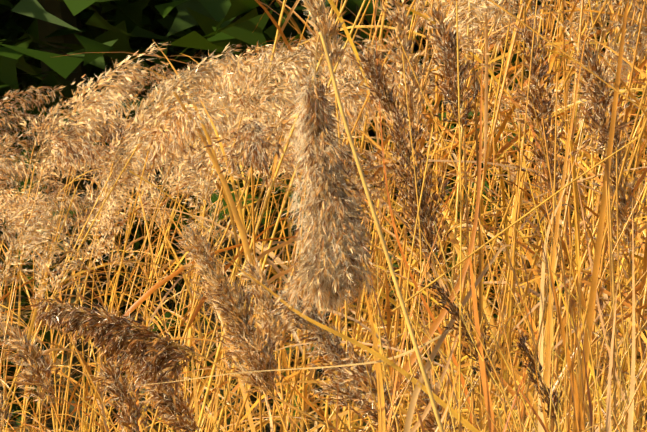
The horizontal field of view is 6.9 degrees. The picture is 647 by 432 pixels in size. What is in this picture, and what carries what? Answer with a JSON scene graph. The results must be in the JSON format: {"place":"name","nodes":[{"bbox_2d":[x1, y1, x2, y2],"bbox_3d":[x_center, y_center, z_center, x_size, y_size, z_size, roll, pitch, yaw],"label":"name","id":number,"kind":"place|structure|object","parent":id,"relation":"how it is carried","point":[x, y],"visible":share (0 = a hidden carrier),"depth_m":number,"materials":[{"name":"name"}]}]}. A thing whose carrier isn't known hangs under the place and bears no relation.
{"place":"outdoors","nodes":[
{"label":"outdoors","id":0,"kind":"place"},
{"bbox_2d":[0,0,646,431],"bbox_3d":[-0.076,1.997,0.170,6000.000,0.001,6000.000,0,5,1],"label":"ground","id":1,"kind":"structure","parent":0,"point":[49,422],"depth_m":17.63,"materials":[{"name":"leaf"},{"name":"dried grass stems"},{"name":"plant seed heads"}]},
{"bbox_2d":[0,391,12,431],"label":"reed plume","id":2,"kind":"object","parent":1,"relation":"on","point":[3,412],"visible":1,"depth_m":6.50,"materials":[{"name":"plant"}]},
{"bbox_2d":[0,17,46,275],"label":"shrub","id":3,"kind":"object","parent":1,"relation":"on","point":[46,188],"visible":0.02,"depth_m":17.84,"materials":[{"name":"green plant"}]},
{"bbox_2d":[0,322,59,431],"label":"reed plume","id":4,"kind":"object","parent":1,"relation":"on","point":[43,366],"visible":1,"depth_m":6.59,"materials":[{"name":"plant"}]},
{"bbox_2d":[22,195,41,277],"bbox_3d":[-1.356,-1.979,20.140,5.634,5.836,5.196,0,5,-6],"label":"shrub","id":5,"kind":"object","parent":1,"relation":"on","point":[40,253],"depth_m":20.33,"materials":[{"name":"green plant"}]},
{"bbox_2d":[0,9,155,364],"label":"shrub","id":6,"kind":"object","parent":1,"relation":"on","point":[121,44],"visible":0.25,"depth_m":14.73,"materials":[{"name":"green plant"}]},
{"bbox_2d":[0,209,208,308],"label":"shrub","id":7,"kind":"object","parent":1,"relation":"on","point":[24,286],"visible":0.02,"depth_m":19.08,"materials":[{"name":"green plant"}]},
{"bbox_2d":[91,359,152,431],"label":"reed plume","id":8,"kind":"object","parent":1,"relation":"on","point":[117,386],"visible":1,"depth_m":6.34,"materials":[{"name":"plant"}]},
{"bbox_2d":[97,306,179,420],"bbox_3d":[-0.162,0.764,6.735,0.254,1.312,0.083,1,5,12],"label":"reed plume","id":9,"kind":"object","parent":1,"relation":"on","point":[136,369],"visible":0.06,"depth_m":6.69,"materials":[{"name":"plant"}]},
{"bbox_2d":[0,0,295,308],"bbox_3d":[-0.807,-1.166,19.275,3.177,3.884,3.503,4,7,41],"label":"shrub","id":10,"kind":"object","parent":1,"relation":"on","point":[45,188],"depth_m":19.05,"materials":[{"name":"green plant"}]},
{"bbox_2d":[0,0,297,424],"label":"shrub","id":11,"kind":"object","parent":1,"relation":"on","point":[85,14],"visible":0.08,"depth_m":15.63,"materials":[{"name":"green plant"}]},
{"bbox_2d":[140,369,198,431],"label":"reed plume","id":12,"kind":"object","parent":1,"relation":"on","point":[179,407],"visible":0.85,"depth_m":6.44,"materials":[{"name":"plant"}]},
{"bbox_2d":[26,293,342,431],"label":"reed","id":13,"kind":"object","parent":1,"relation":"on","point":[117,332],"visible":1,"depth_m":6.29,"materials":[{"name":"plant"}]},
{"bbox_2d":[174,218,287,431],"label":"reed plume","id":14,"kind":"object","parent":1,"relation":"on","point":[248,342],"visible":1,"depth_m":6.21,"materials":[{"name":"plant"}]},
{"bbox_2d":[236,254,293,430],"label":"reed plume","id":15,"kind":"object","parent":1,"relation":"on","point":[262,295],"visible":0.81,"depth_m":6.89,"materials":[{"name":"plant"}]},
{"bbox_2d":[0,0,638,410],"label":"shrub","id":16,"kind":"object","parent":1,"relation":"on","point":[12,24],"depth_m":15.96,"materials":[{"name":"green plant"}]},
{"bbox_2d":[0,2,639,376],"bbox_3d":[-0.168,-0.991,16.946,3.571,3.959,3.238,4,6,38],"label":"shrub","id":17,"kind":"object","parent":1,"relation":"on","point":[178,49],"depth_m":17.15,"materials":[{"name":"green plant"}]},
{"bbox_2d":[270,285,374,431],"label":"reed plume","id":18,"kind":"object","parent":1,"relation":"on","point":[331,346],"visible":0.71,"depth_m":6.59,"materials":[{"name":"plant"}]},
{"bbox_2d":[0,0,645,431],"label":"shrub","id":19,"kind":"object","parent":1,"relation":"on","point":[164,10],"visible":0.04,"depth_m":14.90,"materials":[{"name":"green plant"}]},
{"bbox_2d":[0,0,646,431],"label":"shrub","id":20,"kind":"object","parent":1,"relation":"on","point":[212,18],"visible":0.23,"depth_m":14.37,"materials":[{"name":"green plant"}]},
{"bbox_2d":[0,0,646,431],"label":"shrub","id":21,"kind":"object","parent":1,"relation":"on","point":[42,28],"visible":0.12,"depth_m":15.06,"materials":[{"name":"green plant"}]},
{"bbox_2d":[300,0,350,430],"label":"reed plume","id":22,"kind":"object","parent":1,"relation":"on","point":[329,29],"visible":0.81,"depth_m":7.39,"materials":[{"name":"plant"}]},
{"bbox_2d":[267,32,443,431],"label":"reed plume","id":23,"kind":"object","parent":1,"relation":"attached to","point":[329,267],"visible":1,"depth_m":5.99,"materials":[{"name":"dried plant seed head"}]},
{"bbox_2d":[340,347,400,431],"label":"reed plume","id":24,"kind":"object","parent":1,"relation":"on","point":[362,378],"visible":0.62,"depth_m":6.49,"materials":[{"name":"plant"}]},
{"bbox_2d":[349,43,458,407],"bbox_3d":[0.165,0.584,6.999,0.270,1.624,0.100,2,5,20],"label":"reed","id":25,"kind":"object","parent":1,"relation":"on","point":[377,77],"visible":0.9,"depth_m":6.94,"materials":[{"name":"plant"}]},
{"bbox_2d":[376,0,440,402],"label":"reed","id":26,"kind":"object","parent":1,"relation":"on","point":[411,90],"visible":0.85,"depth_m":7.59,"materials":[{"name":"plant"}]},
{"bbox_2d":[398,367,461,431],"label":"reed plume","id":27,"kind":"object","parent":1,"relation":"on","point":[431,423],"visible":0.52,"depth_m":6.29,"materials":[{"name":"plant"}]},
{"bbox_2d":[425,6,479,426],"bbox_3d":[0.197,0.559,7.033,0.079,1.668,0.155,-4,6,-40],"label":"reed plume","id":28,"kind":"object","parent":1,"relation":"on","point":[446,39],"visible":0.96,"depth_m":6.99,"materials":[{"name":"plant"}]},
{"bbox_2d":[419,275,512,431],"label":"reed","id":29,"kind":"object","parent":1,"relation":"on","point":[445,298],"depth_m":6.07,"materials":[{"name":"plant"}]},
{"bbox_2d":[514,334,566,429],"bbox_3d":[0.352,0.800,6.160,0.294,1.341,0.036,2,5,18],"label":"reed","id":30,"kind":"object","parent":1,"relation":"on","point":[546,399],"depth_m":6.14,"materials":[{"name":"plant"}]},
{"bbox_2d":[501,16,591,377],"bbox_3d":[0.344,0.547,7.327,0.199,1.641,0.084,2,5,24],"label":"reed","id":31,"kind":"object","parent":1,"relation":"on","point":[539,90],"visible":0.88,"depth_m":7.29,"materials":[{"name":"plant"}]},
{"bbox_2d":[566,38,629,431],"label":"reed plume","id":32,"kind":"object","parent":1,"relation":"on","point":[597,88],"visible":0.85,"depth_m":6.79,"materials":[{"name":"plant"}]},
{"bbox_2d":[593,289,635,427],"bbox_3d":[0.402,0.749,6.906,0.165,1.313,0.050,5,7,44],"label":"reed","id":33,"kind":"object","parent":1,"relation":"on","point":[608,334],"depth_m":6.89,"materials":[{"name":"plant"}]},
{"bbox_2d":[588,108,646,389],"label":"reed","id":34,"kind":"object","parent":1,"relation":"on","point":[622,212],"visible":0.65,"depth_m":7.79,"materials":[{"name":"plant"}]}
]}

